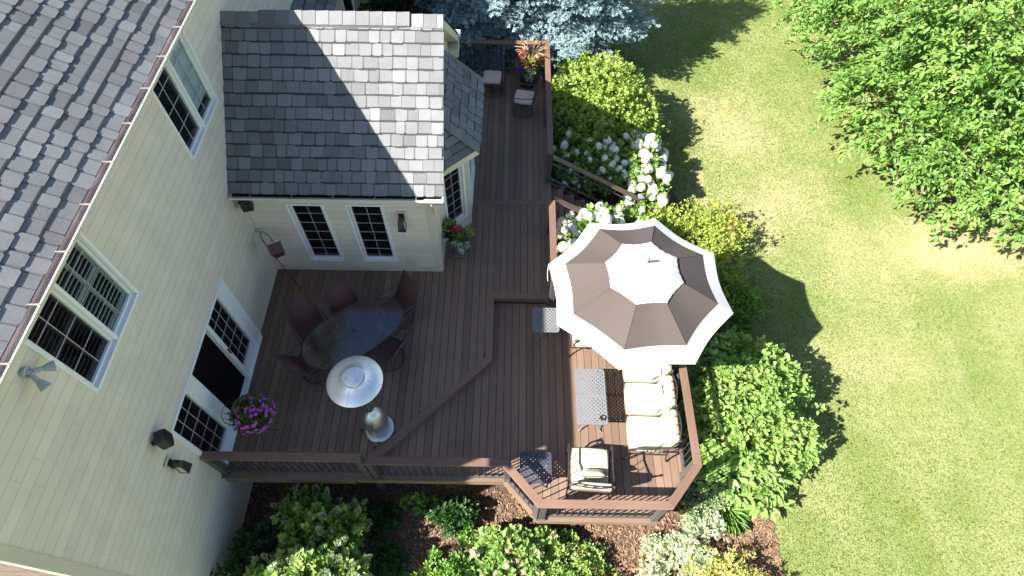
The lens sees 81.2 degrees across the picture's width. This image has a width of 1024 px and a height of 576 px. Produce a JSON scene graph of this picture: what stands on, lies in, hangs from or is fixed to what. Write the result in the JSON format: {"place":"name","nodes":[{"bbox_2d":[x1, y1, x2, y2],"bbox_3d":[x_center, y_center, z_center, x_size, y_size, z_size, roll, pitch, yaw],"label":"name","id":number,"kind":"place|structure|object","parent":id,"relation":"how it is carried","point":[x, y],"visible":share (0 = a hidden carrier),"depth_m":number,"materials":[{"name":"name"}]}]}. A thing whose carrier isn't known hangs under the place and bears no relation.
{"place":"outdoors","nodes":[
{"label":"outdoors","id":0,"kind":"place"},
{"bbox_2d":[366,0,1023,575],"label":"lawn","id":1,"kind":"structure","parent":0,"point":[958,372],"depth_m":13.91,"materials":[{"name":"green plant"}]},
{"bbox_2d":[0,0,483,575],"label":"house","id":2,"kind":"structure","parent":1,"relation":"on","point":[146,146],"depth_m":8.77,"materials":[{"name":"paint"}]},
{"bbox_2d":[18,360,56,391],"bbox_3d":[-4.854,0.883,6.137,0.238,0.242,0.339,1,57,0],"label":"floodlight","id":3,"kind":"object","parent":2,"relation":"attached to","point":[27,372],"visible":1,"depth_m":6.10,"materials":[{"name":"grey plastic"}]},
{"bbox_2d":[24,232,138,392],"bbox_3d":[-5.226,0.256,6.918,0.597,1.470,1.430,1,57,0],"label":"window","id":4,"kind":"structure","parent":2,"relation":"in","point":[80,326],"depth_m":7.16,"materials":[{"name":"white plastic"}]},
{"bbox_2d":[151,428,174,449],"bbox_3d":[-4.887,2.121,8.323,0.232,0.260,0.200,-23,61,-15],"label":"wall speaker","id":5,"kind":"object","parent":2,"relation":"attached to","point":[163,439],"depth_m":8.26},
{"bbox_2d":[164,455,191,472],"bbox_3d":[-4.889,2.595,8.760,0.213,0.366,0.170,1,57,0],"label":"wall lantern","id":6,"kind":"object","parent":2,"relation":"attached to","point":[171,464],"depth_m":8.71,"materials":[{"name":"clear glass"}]},
{"bbox_2d":[151,30,218,159],"bbox_3d":[-5.179,-2.958,8.973,0.597,1.470,1.400,1,57,0],"label":"window","id":7,"kind":"structure","parent":2,"relation":"in","point":[183,91],"depth_m":9.22,"materials":[{"name":"white plastic"}]},
{"bbox_2d":[169,278,262,465],"bbox_3d":[-5.227,1.535,10.302,0.640,2.110,2.820,1,57,0],"label":"sliding door","id":8,"kind":"structure","parent":2,"relation":"in","point":[221,369],"depth_m":10.39,"materials":[{"name":"white plastic"}]},
{"bbox_2d":[238,200,253,211],"bbox_3d":[-4.758,-1.530,10.693,0.200,0.260,0.232,-12,58,-8],"label":"wall speaker","id":9,"kind":"object","parent":2,"relation":"attached to","point":[246,205],"depth_m":10.61},
{"bbox_2d":[252,232,261,245],"bbox_3d":[-4.904,-0.941,11.520,0.086,0.250,0.170,1,57,0],"label":"meter box","id":10,"kind":"object","parent":2,"relation":"attached to","point":[257,239],"visible":0.87,"depth_m":11.45,"materials":[{"name":"plastic"}]},
{"bbox_2d":[285,203,344,261],"bbox_3d":[-3.806,-1.284,11.805,0.702,1.790,0.597,1,57,0],"label":"window","id":11,"kind":"structure","parent":2,"relation":"in","point":[311,221],"depth_m":12.08,"materials":[{"name":"white plastic"}]},
{"bbox_2d":[341,0,355,10],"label":"window","id":12,"kind":"structure","parent":2,"relation":"in","point":[348,5],"depth_m":15.76,"materials":[{"name":"white plastic"}]},
{"bbox_2d":[344,204,397,261],"bbox_3d":[-2.710,-1.271,11.799,0.710,1.785,0.597,1,57,0],"label":"window","id":13,"kind":"structure","parent":2,"relation":"in","point":[369,222],"depth_m":12.13,"materials":[{"name":"white plastic"}]},
{"bbox_2d":[396,211,406,231],"bbox_3d":[-2.062,-1.232,11.153,0.170,0.366,0.213,1,57,0],"label":"wall lantern","id":14,"kind":"object","parent":2,"relation":"attached to","point":[402,220],"depth_m":11.10,"materials":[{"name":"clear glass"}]},
{"bbox_2d":[407,259,415,263],"bbox_3d":[-2.079,-0.534,12.394,0.170,0.170,0.056,1,57,0],"label":"outdoor socket","id":15,"kind":"object","parent":2,"relation":"attached to","point":[411,261],"visible":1,"depth_m":12.36,"materials":[{"name":"grey plastic"}]},
{"bbox_2d":[444,164,467,223],"bbox_3d":[-1.359,-2.050,12.332,0.597,1.700,0.569,40,65,22],"label":"window","id":16,"kind":"structure","parent":2,"relation":"in","point":[460,212],"depth_m":12.46,"materials":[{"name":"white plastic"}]},
{"bbox_2d":[468,158,474,205],"bbox_3d":[-0.917,-2.780,12.803,0.127,1.700,1.210,1,57,0],"label":"window","id":17,"kind":"structure","parent":2,"relation":"in","point":[471,166],"depth_m":13.49,"materials":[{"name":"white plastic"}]},
{"bbox_2d":[235,9,1001,575],"bbox_3d":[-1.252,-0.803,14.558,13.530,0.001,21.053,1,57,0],"label":"mulch bed","id":18,"kind":"object","parent":1,"relation":"on","point":[356,487],"visible":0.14,"depth_m":11.27,"materials":[{"name":"brown wood"}]},
{"bbox_2d":[210,506,303,575],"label":"fern shrub","id":19,"kind":"object","parent":18,"relation":"on","point":[266,541],"visible":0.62,"depth_m":10.34,"materials":[{"name":"green plant"}]},
{"bbox_2d":[243,535,374,575],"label":"panicle hydrangea","id":20,"kind":"object","parent":18,"relation":"on","point":[297,561],"visible":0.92,"depth_m":9.76,"materials":[{"name":"green plant"}]},
{"bbox_2d":[269,483,372,565],"bbox_3d":[-3.327,4.271,10.341,1.777,1.627,1.785,1,57,0],"label":"panicle hydrangea","id":21,"kind":"object","parent":18,"relation":"on","point":[315,519],"visible":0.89,"depth_m":10.21,"materials":[{"name":"green plant"}]},
{"bbox_2d":[366,499,404,538],"bbox_3d":[-2.406,4.271,11.086,0.716,0.418,0.658,-33,63,-20],"label":"hellebore","id":22,"kind":"object","parent":18,"relation":"on","point":[388,526],"visible":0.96,"depth_m":11.06,"materials":[{"name":"green plant"}]},
{"bbox_2d":[365,537,409,575],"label":"hellebore","id":23,"kind":"object","parent":18,"relation":"on","point":[380,565],"visible":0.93,"depth_m":10.65,"materials":[{"name":"green plant"}]},
{"bbox_2d":[359,0,435,13],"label":"dark evergreen","id":24,"kind":"object","parent":18,"relation":"on","point":[392,5],"visible":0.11,"depth_m":16.86,"materials":[{"name":"green plant"}]},
{"bbox_2d":[399,491,445,520],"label":"geranium","id":25,"kind":"object","parent":18,"relation":"on","point":[405,502],"visible":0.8,"depth_m":11.22,"materials":[{"name":"green plant"}]},
{"bbox_2d":[409,545,477,575],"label":"green shrub","id":26,"kind":"object","parent":18,"relation":"on","point":[453,564],"visible":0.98,"depth_m":10.40,"materials":[{"name":"green plant"}]},
{"bbox_2d":[424,493,480,538],"bbox_3d":[-1.052,4.176,11.089,0.882,0.658,0.916,38,64,21],"label":"peony","id":27,"kind":"object","parent":18,"relation":"on","point":[458,515],"visible":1,"depth_m":10.94,"materials":[{"name":"green plant"}]},
{"bbox_2d":[222,71,685,524],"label":"deck","id":28,"kind":"structure","parent":18,"relation":"on","point":[464,329],"depth_m":11.52,"materials":[{"name":"brown wood"}]},
{"bbox_2d":[221,392,278,445],"bbox_3d":[-4.313,2.256,10.128,0.854,1.408,0.707,1,57,0],"label":"petunia stand","id":29,"kind":"object","parent":28,"relation":"on","point":[263,406],"visible":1,"depth_m":9.70,"materials":[{"name":"purple plant"}]},
{"bbox_2d":[260,232,302,291],"bbox_3d":[-4.464,-0.510,11.672,0.334,1.785,0.214,31,62,18],"label":"shepherd hook","id":30,"kind":"object","parent":28,"relation":"on","point":[279,261],"visible":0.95,"depth_m":11.69,"materials":[{"name":"brown metal"}]},
{"bbox_2d":[267,241,284,258],"bbox_3d":[-4.460,-0.761,11.279,0.260,0.370,0.280,-23,61,-15],"label":"birdhouse","id":31,"kind":"object","parent":30,"relation":"hanging from","point":[276,249],"visible":1,"depth_m":11.21,"materials":[{"name":"brown wood"}]},
{"bbox_2d":[200,451,371,477],"bbox_3d":[-3.708,2.952,9.969,2.595,0.946,0.140,1,57,0],"label":"deck railing","id":32,"kind":"object","parent":28,"relation":"on","point":[212,458],"visible":0.97,"depth_m":9.60,"materials":[{"name":"brown wood"}]},
{"bbox_2d":[274,338,332,383],"bbox_3d":[-3.753,1.361,10.955,0.654,1.002,0.727,39,65,22],"label":"sling chair","id":33,"kind":"object","parent":28,"relation":"on","point":[314,355],"visible":0.92,"depth_m":11.00,"materials":[{"name":"fabric"}]},
{"bbox_2d":[281,293,333,349],"bbox_3d":[-3.832,0.724,11.361,0.654,1.002,0.727,-32,63,-19],"label":"sling chair","id":34,"kind":"object","parent":28,"relation":"on","point":[304,316],"visible":0.82,"depth_m":11.31,"materials":[{"name":"fabric"}]},
{"bbox_2d":[321,277,370,337],"bbox_3d":[-3.153,0.437,11.552,0.654,1.002,0.727,-32,63,-19],"label":"sling chair","id":35,"kind":"object","parent":28,"relation":"on","point":[340,295],"visible":0.91,"depth_m":11.51,"materials":[{"name":"fabric"}]},
{"bbox_2d":[301,296,402,370],"bbox_3d":[-2.942,0.988,11.363,1.996,0.717,1.066,-32,63,-19],"label":"dining table","id":36,"kind":"object","parent":28,"relation":"on","point":[334,342],"visible":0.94,"depth_m":11.14,"materials":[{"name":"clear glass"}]},
{"bbox_2d":[326,356,394,447],"bbox_3d":[-2.370,1.931,9.808,0.844,2.344,0.844,1,57,0],"label":"patio heater","id":37,"kind":"object","parent":28,"relation":"on","point":[377,423],"visible":1,"depth_m":8.96,"materials":[{"name":"metal"}]},
{"bbox_2d":[365,326,410,371],"bbox_3d":[-2.268,1.132,11.117,0.727,1.002,0.654,25,61,15],"label":"sling chair","id":38,"kind":"object","parent":28,"relation":"on","point":[386,350],"visible":0.94,"depth_m":11.21,"materials":[{"name":"fabric"}]},
{"bbox_2d":[377,270,420,329],"bbox_3d":[-2.177,0.282,11.662,0.727,1.002,0.654,-36,65,-21],"label":"sling chair","id":39,"kind":"object","parent":28,"relation":"on","point":[405,295],"visible":0.96,"depth_m":11.63,"materials":[{"name":"fabric"}]},
{"bbox_2d":[361,456,510,481],"bbox_3d":[-1.230,3.075,10.118,2.450,0.946,0.136,1,57,0],"label":"deck railing","id":40,"kind":"object","parent":28,"relation":"on","point":[370,463],"visible":0.94,"depth_m":9.74,"materials":[{"name":"brown wood"}]},
{"bbox_2d":[442,218,474,257],"bbox_3d":[-1.154,-1.014,12.577,0.741,0.870,0.540,19,59,11],"label":"flower urn","id":41,"kind":"object","parent":28,"relation":"on","point":[458,240],"visible":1,"depth_m":12.42,"materials":[{"name":"stone"}]},
{"bbox_2d":[480,49,503,97],"bbox_3d":[-0.508,-5.514,15.401,0.602,0.972,0.690,3,57,2],"label":"swivel chair","id":42,"kind":"object","parent":28,"relation":"on","point":[491,79],"visible":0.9,"depth_m":15.35,"materials":[{"name":"grey fabric"}]},
{"bbox_2d":[447,39,548,73],"bbox_3d":[-0.779,-6.094,15.780,3.488,0.946,0.136,1,57,0],"label":"deck railing","id":43,"kind":"object","parent":28,"relation":"on","point":[480,43],"visible":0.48,"depth_m":15.44,"materials":[{"name":"brown wood"}]},
{"bbox_2d":[503,463,541,520],"bbox_3d":[0.179,3.387,9.937,0.136,0.942,0.866,-36,65,-21],"label":"deck railing","id":44,"kind":"object","parent":28,"relation":"on","point":[524,485],"visible":0.92,"depth_m":9.61,"materials":[{"name":"brown wood"}]},
{"bbox_2d":[512,76,541,117],"bbox_3d":[0.365,-4.807,14.958,0.690,0.972,0.601,9,58,5],"label":"swivel chair","id":45,"kind":"object","parent":28,"relation":"on","point":[523,98],"visible":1,"depth_m":14.95,"materials":[{"name":"grey fabric"}]},
{"bbox_2d":[514,37,547,88],"bbox_3d":[0.512,-5.692,15.408,0.866,1.166,0.847,33,63,19],"label":"grass planter","id":46,"kind":"object","parent":28,"relation":"on","point":[527,69],"visible":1,"depth_m":15.27,"materials":[{"name":"orange plant"}]},
{"bbox_2d":[520,452,551,487],"bbox_3d":[0.399,3.174,10.333,0.540,0.524,0.530,1,57,0],"label":"side table","id":47,"kind":"object","parent":28,"relation":"on","point":[533,456],"visible":0.88,"depth_m":10.12,"materials":[{"name":"black metal"}]},
{"bbox_2d":[532,308,558,341],"bbox_3d":[0.657,0.759,11.879,0.520,0.524,0.540,1,57,0],"label":"side table","id":48,"kind":"object","parent":28,"relation":"on","point":[546,319],"visible":0.91,"depth_m":11.66,"materials":[{"name":"grey metal"}]},
{"bbox_2d":[543,41,553,182],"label":"deck railing","id":49,"kind":"object","parent":28,"relation":"on","point":[548,123],"visible":1,"depth_m":14.11,"materials":[{"name":"brown wood"}]},
{"bbox_2d":[546,200,556,304],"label":"deck railing","id":50,"kind":"object","parent":28,"relation":"on","point":[551,228],"visible":0.87,"depth_m":12.11,"materials":[{"name":"brown wood"}]},
{"bbox_2d":[567,332,590,357],"bbox_3d":[1.476,0.729,11.612,0.774,1.012,0.888,-1,57,-1],"label":"armchair","id":51,"kind":"object","parent":28,"relation":"on","point":[576,342],"visible":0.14,"depth_m":11.49,"materials":[{"name":"brown metal"}]},
{"bbox_2d":[565,442,615,499],"bbox_3d":[1.325,3.073,10.113,0.774,1.012,0.888,3,57,2],"label":"armchair","id":52,"kind":"object","parent":28,"relation":"on","point":[581,458],"visible":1,"depth_m":10.17,"materials":[{"name":"beige fabric"}]},
{"bbox_2d":[581,469,606,477],"bbox_3d":[1.363,3.106,10.014,0.406,0.250,0.110,1,97,0],"label":"pillow","id":53,"kind":"object","parent":52,"relation":"on","point":[593,473],"visible":1,"depth_m":9.92,"materials":[{"name":"white fabric"}]},
{"bbox_2d":[575,369,607,431],"bbox_3d":[1.437,2.089,11.072,0.545,0.465,1.080,1,57,0],"label":"coffee table","id":54,"kind":"object","parent":28,"relation":"on","point":[586,387],"visible":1,"depth_m":10.88,"materials":[{"name":"grey metal"}]},
{"bbox_2d":[537,499,672,521],"bbox_3d":[1.464,3.652,9.779,2.106,0.946,0.136,1,57,0],"label":"deck railing","id":55,"kind":"object","parent":28,"relation":"on","point":[660,509],"visible":0.94,"depth_m":9.40,"materials":[{"name":"brown wood"}]},
{"bbox_2d":[547,219,732,369],"bbox_3d":[2.151,0.328,10.706,3.068,2.980,3.060,1,57,0],"label":"patio umbrella","id":56,"kind":"object","parent":28,"relation":"on","point":[641,293],"visible":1,"depth_m":9.70,"materials":[{"name":"beige fabric"}]},
{"bbox_2d":[622,364,681,461],"bbox_3d":[2.446,1.980,10.823,0.868,1.012,2.044,2,57,1],"label":"sofa","id":57,"kind":"object","parent":28,"relation":"on","point":[643,418],"visible":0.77,"depth_m":10.62,"materials":[{"name":"beige fabric"}]},
{"bbox_2d":[650,364,661,379],"bbox_3d":[2.657,1.463,11.035,0.110,0.309,0.427,22,55,-20],"label":"pillow","id":58,"kind":"object","parent":57,"relation":"on","point":[655,371],"visible":0.6,"depth_m":10.94,"materials":[{"name":"white fabric"}]},
{"bbox_2d":[651,384,665,412],"bbox_3d":[2.630,1.981,10.704,0.110,0.309,0.427,12,53,-27],"label":"pillow","id":59,"kind":"object","parent":57,"relation":"on","point":[658,396],"visible":1,"depth_m":10.65,"materials":[{"name":"white fabric"}]},
{"bbox_2d":[657,420,669,446],"bbox_3d":[2.622,2.515,10.363,0.110,0.309,0.427,21,55,-21],"label":"pillow","id":60,"kind":"object","parent":57,"relation":"on","point":[662,434],"visible":1,"depth_m":10.31,"materials":[{"name":"white fabric"}]},
{"bbox_2d":[668,464,701,509],"bbox_3d":[2.754,3.385,9.924,0.135,0.880,0.884,36,64,20],"label":"deck railing","id":61,"kind":"object","parent":28,"relation":"on","point":[683,486],"visible":0.91,"depth_m":9.55,"materials":[{"name":"brown wood"}]},
{"bbox_2d":[670,364,701,480],"bbox_3d":[3.044,1.847,10.949,0.136,0.946,3.102,1,57,0],"label":"deck railing","id":62,"kind":"object","parent":28,"relation":"on","point":[681,376],"visible":0.41,"depth_m":10.34,"materials":[{"name":"brown wood"}]},
{"bbox_2d":[451,525,484,548],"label":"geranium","id":63,"kind":"object","parent":18,"relation":"on","point":[469,542],"visible":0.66,"depth_m":10.88,"materials":[{"name":"green plant"}]},
{"bbox_2d":[413,0,553,74],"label":"blue spruce","id":64,"kind":"object","parent":18,"relation":"on","point":[470,19],"visible":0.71,"depth_m":15.77,"materials":[{"name":"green plant"}]},
{"bbox_2d":[465,49,541,68],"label":"dark shrub","id":65,"kind":"object","parent":18,"relation":"on","point":[498,60],"visible":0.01,"depth_m":17.22,"materials":[{"name":"green plant"}]},
{"bbox_2d":[465,523,561,575],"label":"pink hydrangea","id":66,"kind":"object","parent":18,"relation":"on","point":[511,550],"visible":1,"depth_m":10.42,"materials":[{"name":"green plant"}]},
{"bbox_2d":[548,528,579,555],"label":"boxwood","id":67,"kind":"object","parent":18,"relation":"on","point":[568,534],"visible":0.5,"depth_m":10.85,"materials":[{"name":"green plant"}]},
{"bbox_2d":[554,196,581,217],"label":"stair railing","id":68,"kind":"object","parent":18,"relation":"on","point":[565,204],"visible":0.16,"depth_m":12.74,"materials":[{"name":"brown wood"}]},
{"bbox_2d":[481,0,661,81],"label":"blue spruce","id":69,"kind":"object","parent":18,"relation":"on","point":[574,27],"visible":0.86,"depth_m":15.97,"materials":[{"name":"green plant"}]},
{"bbox_2d":[551,183,594,241],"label":"deck stairs","id":70,"kind":"structure","parent":18,"relation":"on","point":[565,195],"depth_m":14.21,"materials":[{"name":"brown wood"}]},
{"bbox_2d":[540,539,607,575],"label":"boxwood","id":71,"kind":"object","parent":18,"relation":"on","point":[588,554],"visible":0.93,"depth_m":10.59,"materials":[{"name":"green plant"}]},
{"bbox_2d":[551,130,641,197],"bbox_3d":[2.112,-3.046,15.070,2.522,1.639,1.947,1,57,0],"label":"hydrangea","id":72,"kind":"object","parent":18,"relation":"on","point":[600,162],"visible":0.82,"depth_m":14.64,"materials":[{"name":"white plant"}]},
{"bbox_2d":[551,154,644,222],"bbox_3d":[2.035,-2.272,14.191,2.282,2.268,0.188,1,57,0],"label":"stair railing","id":73,"kind":"object","parent":18,"relation":"on","point":[596,178],"visible":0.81,"depth_m":13.95,"materials":[{"name":"brown wood"}]},
{"bbox_2d":[594,562,619,575],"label":"boxwood","id":74,"kind":"object","parent":18,"relation":"on","point":[602,571],"visible":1,"depth_m":10.63,"materials":[{"name":"green plant"}]},
{"bbox_2d":[551,44,664,151],"bbox_3d":[2.471,-4.876,15.774,3.118,2.732,3.599,1,57,0],"label":"round hedge","id":75,"kind":"object","parent":18,"relation":"on","point":[595,108],"visible":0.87,"depth_m":15.20,"materials":[{"name":"green plant"}]},
{"bbox_2d":[556,200,660,257],"bbox_3d":[2.064,-1.065,13.432,2.655,2.265,1.717,-17,59,-11],"label":"hydrangea","id":76,"kind":"object","parent":18,"relation":"on","point":[570,228],"visible":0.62,"depth_m":12.84,"materials":[{"name":"white plant"}]},
{"bbox_2d":[608,128,673,215],"bbox_3d":[3.161,-2.886,14.973,1.801,1.733,2.606,1,57,0],"label":"hydrangea","id":77,"kind":"object","parent":18,"relation":"on","point":[654,171],"visible":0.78,"depth_m":14.50,"materials":[{"name":"white plant"}]},
{"bbox_2d":[635,558,670,575],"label":"variegated shrub","id":78,"kind":"object","parent":18,"relation":"on","point":[650,569],"visible":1,"depth_m":10.53,"materials":[{"name":"white plant"}]},
{"bbox_2d":[638,495,727,575],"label":"variegated shrub","id":79,"kind":"object","parent":18,"relation":"on","point":[684,545],"visible":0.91,"depth_m":10.75,"materials":[{"name":"white plant"}]},
{"bbox_2d":[645,187,756,274],"bbox_3d":[4.297,-1.300,14.068,2.646,1.490,2.288,1,57,0],"label":"yellow shrub","id":80,"kind":"object","parent":18,"relation":"on","point":[711,242],"visible":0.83,"depth_m":14.08,"materials":[{"name":"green plant"}]},
{"bbox_2d":[676,482,732,526],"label":"variegated shrub","id":81,"kind":"object","parent":18,"relation":"on","point":[692,493],"visible":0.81,"depth_m":11.02,"materials":[{"name":"green plant"}]},
{"bbox_2d":[689,328,720,383],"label":"shrub","id":82,"kind":"object","parent":18,"relation":"on","point":[708,344],"visible":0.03,"depth_m":12.40,"materials":[{"name":"green plant"}]},
{"bbox_2d":[674,545,768,575],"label":"golden shrub","id":83,"kind":"object","parent":18,"relation":"on","point":[722,569],"visible":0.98,"depth_m":10.41,"materials":[{"name":"yellow plant"}]},
{"bbox_2d":[713,320,735,336],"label":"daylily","id":84,"kind":"object","parent":18,"relation":"on","point":[721,329],"visible":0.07,"depth_m":13.23,"materials":[{"name":"green plant"}]},
{"bbox_2d":[707,498,750,539],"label":"daylily","id":85,"kind":"object","parent":18,"relation":"on","point":[739,515],"visible":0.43,"depth_m":11.12,"materials":[{"name":"green plant"}]},
{"bbox_2d":[685,429,794,524],"bbox_3d":[4.274,3.561,11.368,2.280,1.354,1.415,20,59,12],"label":"shrub","id":86,"kind":"object","parent":18,"relation":"on","point":[764,495],"visible":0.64,"depth_m":11.01,"materials":[{"name":"green plant"}]},
{"bbox_2d":[723,310,756,340],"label":"daylily","id":87,"kind":"object","parent":18,"relation":"on","point":[745,326],"visible":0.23,"depth_m":13.32,"materials":[{"name":"green plant"}]},
{"bbox_2d":[715,258,771,324],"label":"green shrub","id":88,"kind":"object","parent":18,"relation":"on","point":[742,301],"visible":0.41,"depth_m":13.44,"materials":[{"name":"green plant"}]},
{"bbox_2d":[673,325,827,490],"bbox_3d":[4.554,2.163,11.639,2.994,2.134,3.314,1,57,0],"label":"shrub","id":89,"kind":"object","parent":18,"relation":"on","point":[745,389],"visible":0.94,"depth_m":11.19,"materials":[{"name":"green plant"}]},
{"bbox_2d":[873,120,1000,202],"bbox_3d":[11.739,-3.553,16.455,3.450,0.001,3.200,1,57,0],"label":"mulch ring","id":90,"kind":"object","parent":1,"relation":"on","point":[890,166],"visible":0.17,"depth_m":16.25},
{"bbox_2d":[763,0,1023,249],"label":"ash tree","id":91,"kind":"object","parent":90,"relation":"on","point":[985,82],"visible":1,"depth_m":13.73,"materials":[{"name":"green plant"}]}
]}

